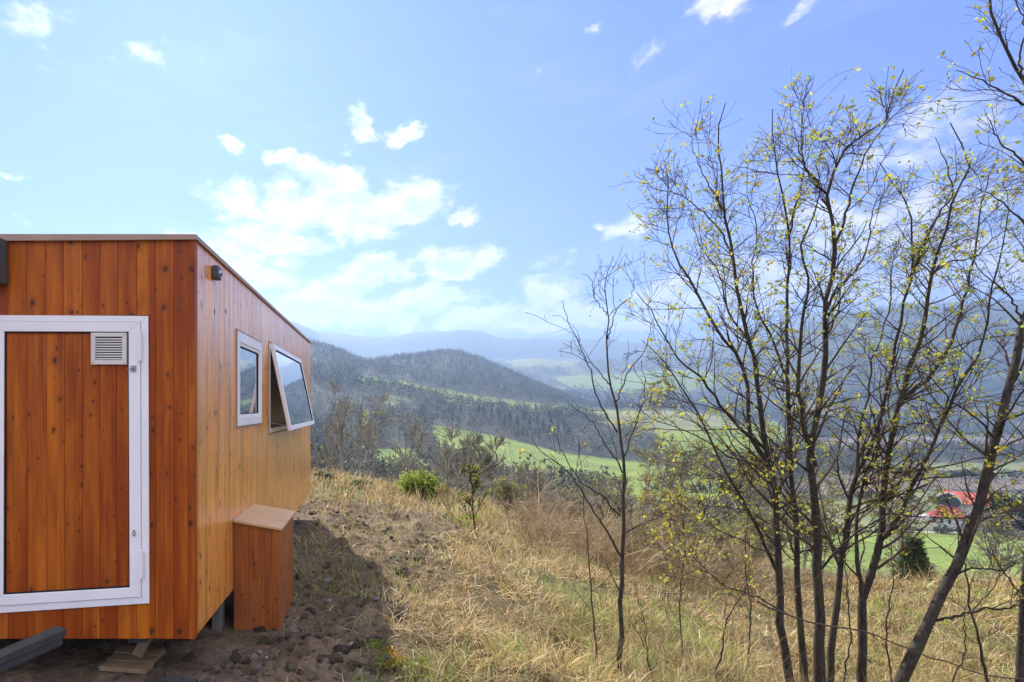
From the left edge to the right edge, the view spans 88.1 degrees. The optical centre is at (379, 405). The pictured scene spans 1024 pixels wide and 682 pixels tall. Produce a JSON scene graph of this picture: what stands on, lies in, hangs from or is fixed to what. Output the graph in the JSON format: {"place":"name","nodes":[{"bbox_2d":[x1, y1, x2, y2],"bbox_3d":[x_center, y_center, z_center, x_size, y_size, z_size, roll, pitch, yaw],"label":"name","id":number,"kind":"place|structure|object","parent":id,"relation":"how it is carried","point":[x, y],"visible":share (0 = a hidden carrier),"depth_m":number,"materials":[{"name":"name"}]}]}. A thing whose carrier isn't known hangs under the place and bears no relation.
{"place":"outdoors","nodes":[
{"label":"outdoors","id":0,"kind":"place"},
{"bbox_2d":[0,303,1023,681],"bbox_3d":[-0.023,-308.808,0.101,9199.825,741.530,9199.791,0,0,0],"label":"ground","id":1,"kind":"structure","parent":0,"point":[68,661],"depth_m":211.04,"materials":[{"name":"plant"}]},
{"bbox_2d":[99,645,165,674],"bbox_3d":[-1.718,1.774,3.578,0.362,0.043,0.290,0,0,7],"label":"plank pad","id":2,"kind":"object","parent":1,"relation":"on","point":[122,658],"visible":0.95,"depth_m":3.52,"materials":[{"name":"brown wood"}]},
{"bbox_2d":[132,638,152,656],"bbox_3d":[-1.650,1.636,3.660,0.086,0.291,0.226,0,0,40],"label":"prop post","id":3,"kind":"object","parent":2,"relation":"on","point":[140,649],"visible":0.35,"depth_m":3.60,"materials":[{"name":"brown wood"}]},
{"bbox_2d":[0,234,314,642],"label":"cabin","id":4,"kind":"object","parent":1,"relation":"on","point":[156,418],"visible":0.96,"depth_m":3.31,"materials":[{"name":"orange wood"}]},
{"bbox_2d":[0,321,143,605],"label":"door","id":5,"kind":"structure","parent":4,"relation":"in","point":[71,486],"depth_m":3.31,"materials":[{"name":"brown wood"}]},
{"bbox_2d":[236,328,261,428],"bbox_3d":[-1.216,-0.226,4.725,0.066,0.841,0.907,0,0,0],"label":"window","id":6,"kind":"structure","parent":4,"relation":"in","point":[248,348],"depth_m":4.69,"materials":[{"name":"white metal"}]},
{"bbox_2d":[269,341,314,434],"bbox_3d":[-1.123,-0.191,6.561,0.329,1.019,2.059,0,0,0],"label":"window","id":7,"kind":"structure","parent":4,"relation":"in","point":[289,401],"depth_m":6.25,"materials":[{"name":"glass"}]},
{"bbox_2d":[155,676,197,681],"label":"offcut board","id":8,"kind":"object","parent":1,"relation":"on","point":[168,679],"visible":1,"depth_m":3.33,"materials":[{"name":"grey wood"}]},
{"bbox_2d":[212,600,224,630],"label":"support block","id":9,"kind":"structure","parent":1,"relation":"on","point":[218,619],"depth_m":4.15,"materials":[{"name":"concrete"}]},
{"bbox_2d":[233,504,295,629],"bbox_3d":[-0.996,1.388,4.513,0.401,0.912,0.689,0,0,0],"label":"wooden box","id":10,"kind":"object","parent":1,"relation":"on","point":[263,565],"visible":0.99,"depth_m":4.19,"materials":[{"name":"brown wood"}]},
{"bbox_2d":[98,526,449,681],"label":"pebbles","id":11,"kind":"object","parent":1,"relation":"on","point":[292,628],"visible":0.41,"depth_m":4.13,"materials":[{"name":"stone"}]},
{"bbox_2d":[91,492,469,681],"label":"soil clods","id":12,"kind":"object","parent":1,"relation":"on","point":[336,655],"visible":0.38,"depth_m":3.82,"materials":[{"name":"brown soil"}]},
{"bbox_2d":[314,470,333,479],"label":"bush","id":13,"kind":"object","parent":1,"relation":"on","point":[324,473],"visible":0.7,"depth_m":13.95,"materials":[{"name":"green plant"}]},
{"bbox_2d":[310,396,358,472],"bbox_3d":[-2.154,1.895,23.807,1.982,4.712,2.318,0,0,27],"label":"bare tree","id":14,"kind":"object","parent":1,"relation":"on","point":[328,456],"visible":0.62,"depth_m":23.72,"materials":[{"name":"brown plant"}]},
{"bbox_2d":[325,374,365,473],"bbox_3d":[-1.256,1.109,20.973,2.006,4.685,2.461,0,0,0],"label":"bare tree","id":15,"kind":"object","parent":1,"relation":"on","point":[340,430],"visible":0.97,"depth_m":20.47,"materials":[{"name":"brown plant"}]},
{"bbox_2d":[351,402,371,472],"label":"bare tree","id":16,"kind":"object","parent":1,"relation":"on","point":[357,453],"visible":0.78,"depth_m":27.12,"materials":[{"name":"brown plant"}]},
{"bbox_2d":[350,479,372,486],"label":"bush","id":17,"kind":"object","parent":1,"relation":"on","point":[359,482],"visible":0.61,"depth_m":13.42,"materials":[{"name":"green plant"}]},
{"bbox_2d":[347,393,397,477],"bbox_3d":[-0.352,1.284,18.996,1.831,3.643,1.696,0,0,-37],"label":"bare tree","id":18,"kind":"object","parent":1,"relation":"on","point":[373,437],"visible":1,"depth_m":18.92,"materials":[{"name":"brown plant"}]},
{"bbox_2d":[365,638,383,651],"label":"weed","id":19,"kind":"object","parent":1,"relation":"on","point":[376,645],"visible":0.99,"depth_m":3.74,"materials":[{"name":"green plant"}]},
{"bbox_2d":[310,450,470,495],"bbox_3d":[0.092,3.252,20.899,7.308,3.761,9.639,0,0,7],"label":"pale scrub","id":20,"kind":"object","parent":1,"relation":"on","point":[363,470],"visible":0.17,"depth_m":17.46,"materials":[{"name":"plant"}]},
{"bbox_2d":[374,646,408,672],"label":"weed","id":21,"kind":"object","parent":1,"relation":"on","point":[389,662],"visible":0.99,"depth_m":3.52,"materials":[{"name":"green plant"}]},
{"bbox_2d":[387,413,431,478],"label":"bare tree","id":22,"kind":"object","parent":1,"relation":"on","point":[402,462],"visible":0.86,"depth_m":29.64,"materials":[{"name":"plant"}]},
{"bbox_2d":[402,652,434,678],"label":"weed","id":23,"kind":"object","parent":1,"relation":"on","point":[408,663],"visible":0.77,"depth_m":3.49,"materials":[{"name":"green plant"}]},
{"bbox_2d":[393,466,444,498],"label":"round bush","id":24,"kind":"object","parent":1,"relation":"on","point":[421,479],"visible":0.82,"depth_m":13.02,"materials":[{"name":"green plant"}]},
{"bbox_2d":[435,479,456,523],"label":"leafy sapling","id":25,"kind":"object","parent":1,"relation":"on","point":[441,487],"visible":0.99,"depth_m":9.38,"materials":[{"name":"brown plant"}]},
{"bbox_2d":[425,421,481,492],"bbox_3d":[3.131,2.372,20.841,1.844,3.479,2.236,0,0,-27],"label":"bare tree","id":26,"kind":"object","parent":1,"relation":"on","point":[466,443],"visible":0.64,"depth_m":20.80,"materials":[{"name":"brown plant"}]},
{"bbox_2d":[454,514,484,525],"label":"bush","id":27,"kind":"object","parent":1,"relation":"on","point":[466,516],"visible":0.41,"depth_m":9.57,"materials":[{"name":"green plant"}]},
{"bbox_2d":[456,461,490,535],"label":"leafy sapling","id":28,"kind":"object","parent":1,"relation":"on","point":[474,487],"visible":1,"depth_m":8.32,"materials":[{"name":"green plant"}]},
{"bbox_2d":[464,429,510,496],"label":"bare tree","id":29,"kind":"object","parent":1,"relation":"on","point":[487,457],"visible":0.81,"depth_m":18.94,"materials":[{"name":"brown plant"}]},
{"bbox_2d":[485,475,528,513],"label":"leafy shrub","id":30,"kind":"object","parent":1,"relation":"on","point":[509,489],"visible":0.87,"depth_m":12.41,"materials":[{"name":"green plant"}]},
{"bbox_2d":[514,414,520,429],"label":"evergreen tree","id":31,"kind":"object","parent":1,"relation":"on","point":[517,421],"visible":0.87,"depth_m":506.67,"materials":[{"name":"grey plant"}]},
{"bbox_2d":[495,461,556,512],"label":"bare shrub","id":32,"kind":"object","parent":1,"relation":"on","point":[527,478],"visible":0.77,"depth_m":12.90,"materials":[{"name":"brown plant"}]},
{"bbox_2d":[310,435,773,561],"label":"woods","id":33,"kind":"object","parent":1,"relation":"on","point":[391,473],"visible":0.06,"depth_m":49.43,"materials":[{"name":"plant"}]},
{"bbox_2d":[556,423,560,434],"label":"evergreen tree","id":34,"kind":"object","parent":1,"relation":"on","point":[557,428],"visible":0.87,"depth_m":512.59,"materials":[{"name":"grey plant"}]},
{"bbox_2d":[540,485,600,525],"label":"leafy shrub","id":35,"kind":"object","parent":1,"relation":"on","point":[564,494],"visible":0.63,"depth_m":11.53,"materials":[{"name":"brown plant"}]},
{"bbox_2d":[408,450,763,508],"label":"hedgerow","id":36,"kind":"object","parent":1,"relation":"on","point":[422,454],"visible":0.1,"depth_m":235.10,"materials":[{"name":"green plant"}]},
{"bbox_2d":[571,436,611,679],"bbox_3d":[1.582,1.170,3.821,0.274,1.884,0.240,0,0,28],"label":"thin shoot","id":37,"kind":"object","parent":1,"relation":"on","point":[592,612],"visible":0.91,"depth_m":3.75,"materials":[{"name":"brown plant"}]},
{"bbox_2d":[572,479,627,531],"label":"bare shrub","id":38,"kind":"object","parent":1,"relation":"on","point":[589,491],"visible":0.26,"depth_m":13.98,"materials":[{"name":"brown plant"}]},
{"bbox_2d":[517,245,688,680],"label":"slim sapling","id":39,"kind":"object","parent":1,"relation":"on","point":[620,588],"visible":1,"depth_m":3.86,"materials":[{"name":"brown plant"}]},
{"bbox_2d":[583,471,643,535],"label":"leafy shrub","id":40,"kind":"object","parent":1,"relation":"on","point":[628,490],"visible":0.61,"depth_m":12.34,"materials":[{"name":"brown plant"}]},
{"bbox_2d":[250,484,1021,681],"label":"dry grass","id":41,"kind":"structure","parent":1,"relation":"on","point":[542,657],"depth_m":5.53,"materials":[{"name":"beige plant"}]},
{"bbox_2d":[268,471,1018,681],"bbox_3d":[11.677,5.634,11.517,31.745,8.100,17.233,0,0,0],"label":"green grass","id":42,"kind":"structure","parent":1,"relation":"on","point":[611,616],"depth_m":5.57,"materials":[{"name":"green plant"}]},
{"bbox_2d":[616,519,671,568],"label":"leafy shrub","id":43,"kind":"object","parent":1,"relation":"on","point":[640,530],"visible":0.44,"depth_m":9.47,"materials":[{"name":"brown plant"}]},
{"bbox_2d":[627,584,668,678],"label":"forked shoot","id":44,"kind":"object","parent":1,"relation":"on","point":[647,659],"visible":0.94,"depth_m":3.90,"materials":[{"name":"brown plant"}]},
{"bbox_2d":[474,466,835,600],"bbox_3d":[6.170,3.029,10.657,9.155,3.264,6.273,0,0,0],"label":"bramble scrub","id":45,"kind":"object","parent":1,"relation":"on","point":[574,531],"visible":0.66,"depth_m":8.99,"materials":[{"name":"brown plant"}]},
{"bbox_2d":[300,460,1020,591],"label":"distant dry grass","id":46,"kind":"structure","parent":1,"relation":"on","point":[375,491],"depth_m":10.80,"materials":[{"name":"beige plant"}]},
{"bbox_2d":[308,338,1023,454],"bbox_3d":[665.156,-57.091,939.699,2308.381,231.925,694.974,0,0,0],"label":"hill forest","id":47,"kind":"object","parent":1,"relation":"on","point":[372,363],"visible":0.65,"depth_m":840.49,"materials":[{"name":"plant"}]},
{"bbox_2d":[310,376,1023,497],"bbox_3d":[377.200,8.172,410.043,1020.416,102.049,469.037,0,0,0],"label":"valley woods","id":48,"kind":"object","parent":1,"relation":"on","point":[321,439],"visible":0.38,"depth_m":448.17,"materials":[{"name":"green plant"}]},
{"bbox_2d":[632,471,705,562],"bbox_3d":[5.848,2.456,10.521,1.339,2.128,1.342,0,0,40],"label":"leafy shrub","id":49,"kind":"object","parent":1,"relation":"on","point":[643,493],"visible":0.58,"depth_m":10.58,"materials":[{"name":"green plant"}]},
{"bbox_2d":[625,433,713,553],"bbox_3d":[7.097,2.349,12.689,2.112,3.381,1.947,0,0,39],"label":"young tree","id":50,"kind":"object","parent":1,"relation":"on","point":[656,441],"visible":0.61,"depth_m":12.48,"materials":[{"name":"green plant"}]},
{"bbox_2d":[637,451,706,658],"bbox_3d":[2.689,1.482,4.735,0.542,2.218,0.458,0,0,44],"label":"thin shoot","id":51,"kind":"object","parent":1,"relation":"on","point":[672,469],"visible":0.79,"depth_m":4.68,"materials":[{"name":"brown plant"}]},
{"bbox_2d":[640,438,745,551],"bbox_3d":[8.357,2.779,13.657,2.502,3.782,1.891,0,0,12],"label":"young tree","id":52,"kind":"object","parent":1,"relation":"on","point":[708,480],"visible":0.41,"depth_m":13.76,"materials":[{"name":"green plant"}]},
{"bbox_2d":[396,418,1017,579],"bbox_3d":[17.557,7.235,22.010,34.747,13.786,18.186,0,0,0],"label":"grey scrub","id":53,"kind":"object","parent":1,"relation":"on","point":[458,477],"visible":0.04,"depth_m":16.03,"materials":[{"name":"plant"}]},
{"bbox_2d":[689,518,756,580],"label":"leafy shrub","id":54,"kind":"object","parent":1,"relation":"on","point":[720,543],"visible":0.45,"depth_m":9.37,"materials":[{"name":"green plant"}]},
{"bbox_2d":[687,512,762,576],"bbox_3d":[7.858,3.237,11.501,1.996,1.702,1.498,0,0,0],"label":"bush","id":55,"kind":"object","parent":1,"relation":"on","point":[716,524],"visible":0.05,"depth_m":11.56,"materials":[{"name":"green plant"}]},
{"bbox_2d":[686,451,770,541],"bbox_3d":[9.621,3.139,14.004,1.684,3.921,2.484,0,0,-37],"label":"young tree","id":56,"kind":"object","parent":1,"relation":"on","point":[735,494],"visible":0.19,"depth_m":13.92,"materials":[{"name":"green plant"}]},
{"bbox_2d":[449,297,1023,414],"bbox_3d":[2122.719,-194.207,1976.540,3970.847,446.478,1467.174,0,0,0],"label":"forest","id":57,"kind":"object","parent":1,"relation":"on","point":[577,393],"visible":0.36,"depth_m":1552.33,"materials":[{"name":"green plant"}]},
{"bbox_2d":[718,454,772,665],"bbox_3d":[3.655,1.632,5.082,0.454,2.369,0.673,0,0,0],"label":"thin shoot","id":58,"kind":"object","parent":1,"relation":"on","point":[750,613],"visible":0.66,"depth_m":5.05,"materials":[{"name":"brown plant"}]},
{"bbox_2d":[714,529,789,680],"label":"thin shoot","id":59,"kind":"object","parent":1,"relation":"on","point":[748,583],"visible":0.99,"depth_m":4.26,"materials":[{"name":"brown plant"}]},
{"bbox_2d":[729,502,793,560],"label":"leafy shrub","id":60,"kind":"object","parent":1,"relation":"on","point":[752,527],"visible":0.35,"depth_m":10.05,"materials":[{"name":"green plant"}]},
{"bbox_2d":[730,460,792,565],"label":"leafy shrub","id":61,"kind":"object","parent":1,"relation":"on","point":[757,502],"visible":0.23,"depth_m":12.22,"materials":[{"name":"green plant"}]},
{"bbox_2d":[610,477,937,503],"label":"hedgerow","id":62,"kind":"object","parent":1,"relation":"on","point":[856,493],"visible":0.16,"depth_m":260.95,"materials":[{"name":"green plant"}]},
{"bbox_2d":[633,506,958,533],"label":"hedgerow","id":63,"kind":"object","parent":1,"relation":"on","point":[938,528],"visible":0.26,"depth_m":176.56,"materials":[{"name":"green plant"}]},
{"bbox_2d":[779,496,852,575],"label":"leafy shrub","id":64,"kind":"object","parent":1,"relation":"on","point":[809,540],"visible":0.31,"depth_m":11.07,"materials":[{"name":"green plant"}]},
{"bbox_2d":[612,64,1023,681],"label":"coppiced tree","id":65,"kind":"object","parent":1,"relation":"on","point":[882,496],"visible":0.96,"depth_m":4.71,"materials":[{"name":"brown plant"}]},
{"bbox_2d":[782,467,861,575],"bbox_3d":[11.777,3.480,13.952,2.113,3.708,1.771,0,0,0],"label":"leafy shrub","id":66,"kind":"object","parent":1,"relation":"on","point":[835,480],"visible":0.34,"depth_m":13.74,"materials":[{"name":"green plant"}]},
{"bbox_2d":[805,504,878,681],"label":"thin shoot","id":67,"kind":"object","parent":1,"relation":"on","point":[848,613],"visible":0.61,"depth_m":4.95,"materials":[{"name":"brown plant"}]},
{"bbox_2d":[705,449,1023,478],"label":"hedgerow","id":68,"kind":"object","parent":1,"relation":"on","point":[957,471],"visible":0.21,"depth_m":408.03,"materials":[{"name":"green plant"}]},
{"bbox_2d":[757,601,1023,679],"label":"bramble cane","id":69,"kind":"object","parent":1,"relation":"on","point":[768,607],"visible":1,"depth_m":3.93,"materials":[{"name":"brown plant"}]},
{"bbox_2d":[862,496,939,577],"bbox_3d":[16.991,5.230,16.923,2.113,4.366,1.910,0,0,0],"label":"young tree","id":70,"kind":"object","parent":1,"relation":"on","point":[898,542],"visible":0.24,"depth_m":16.57,"materials":[{"name":"green plant"}]},
{"bbox_2d":[862,498,947,681],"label":"thin shoot","id":71,"kind":"object","parent":1,"relation":"on","point":[886,616],"visible":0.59,"depth_m":5.24,"materials":[{"name":"brown plant"}]},
{"bbox_2d":[887,533,936,584],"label":"spruce","id":72,"kind":"object","parent":1,"relation":"on","point":[917,551],"visible":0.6,"depth_m":10.12,"materials":[{"name":"green plant"}]},
{"bbox_2d":[912,514,928,520],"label":"shed","id":73,"kind":"structure","parent":1,"relation":"on","point":[925,519],"depth_m":208.33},
{"bbox_2d":[856,0,1023,681],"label":"leaning tree","id":74,"kind":"object","parent":1,"relation":"on","point":[909,662],"visible":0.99,"depth_m":4.18,"materials":[{"name":"brown plant"}]},
{"bbox_2d":[927,490,997,532],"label":"farmhouse","id":75,"kind":"object","parent":1,"relation":"on","point":[954,502],"visible":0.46,"depth_m":189.31,"materials":[{"name":"red tile"}]},
{"bbox_2d":[937,493,960,506],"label":"gable window","id":76,"kind":"structure","parent":75,"relation":"in","point":[953,501],"depth_m":190.23,"materials":[{"name":"grey glass"}]},
{"bbox_2d":[930,511,1023,681],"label":"crooked shoot","id":77,"kind":"object","parent":1,"relation":"on","point":[980,646],"visible":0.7,"depth_m":4.60,"materials":[{"name":"brown plant"}]},
{"bbox_2d":[937,569,1019,681],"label":"thin shoot","id":78,"kind":"object","parent":1,"relation":"on","point":[963,654],"visible":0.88,"depth_m":4.45,"materials":[{"name":"brown plant"}]},
{"bbox_2d":[940,509,1023,581],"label":"young tree","id":79,"kind":"object","parent":1,"relation":"on","point":[984,525],"visible":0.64,"depth_m":14.11,"materials":[{"name":"green plant"}]},
{"bbox_2d":[957,234,1023,681],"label":"edge trunk","id":80,"kind":"object","parent":1,"relation":"on","point":[1019,671],"visible":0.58,"depth_m":4.43,"materials":[{"name":"brown plant"}]},
{"bbox_2d":[984,497,1022,531],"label":"dark tree","id":81,"kind":"object","parent":1,"relation":"on","point":[1015,512],"visible":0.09,"depth_m":180.26,"materials":[{"name":"green plant"}]},
{"bbox_2d":[993,495,1023,531],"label":"dark tree","id":82,"kind":"object","parent":1,"relation":"on","point":[1020,513],"visible":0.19,"depth_m":181.96,"materials":[{"name":"green plant"}]},
{"bbox_3d":[-2.323,1.712,2.580,0.250,0.333,0.160,0,0,0],"label":"support block","id":83,"kind":"object","parent":1,"relation":"on","visible":0},
{"bbox_2d":[0,626,65,672],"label":"grey beam","id":84,"kind":"structure","parent":83,"relation":"on","point":[24,650],"depth_m":3.00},
{"bbox_2d":[0,0,1023,341],"label":"sky","id":85,"kind":"structure","parent":0,"point":[372,168],"materials":[{"name":"blue"}]}
]}

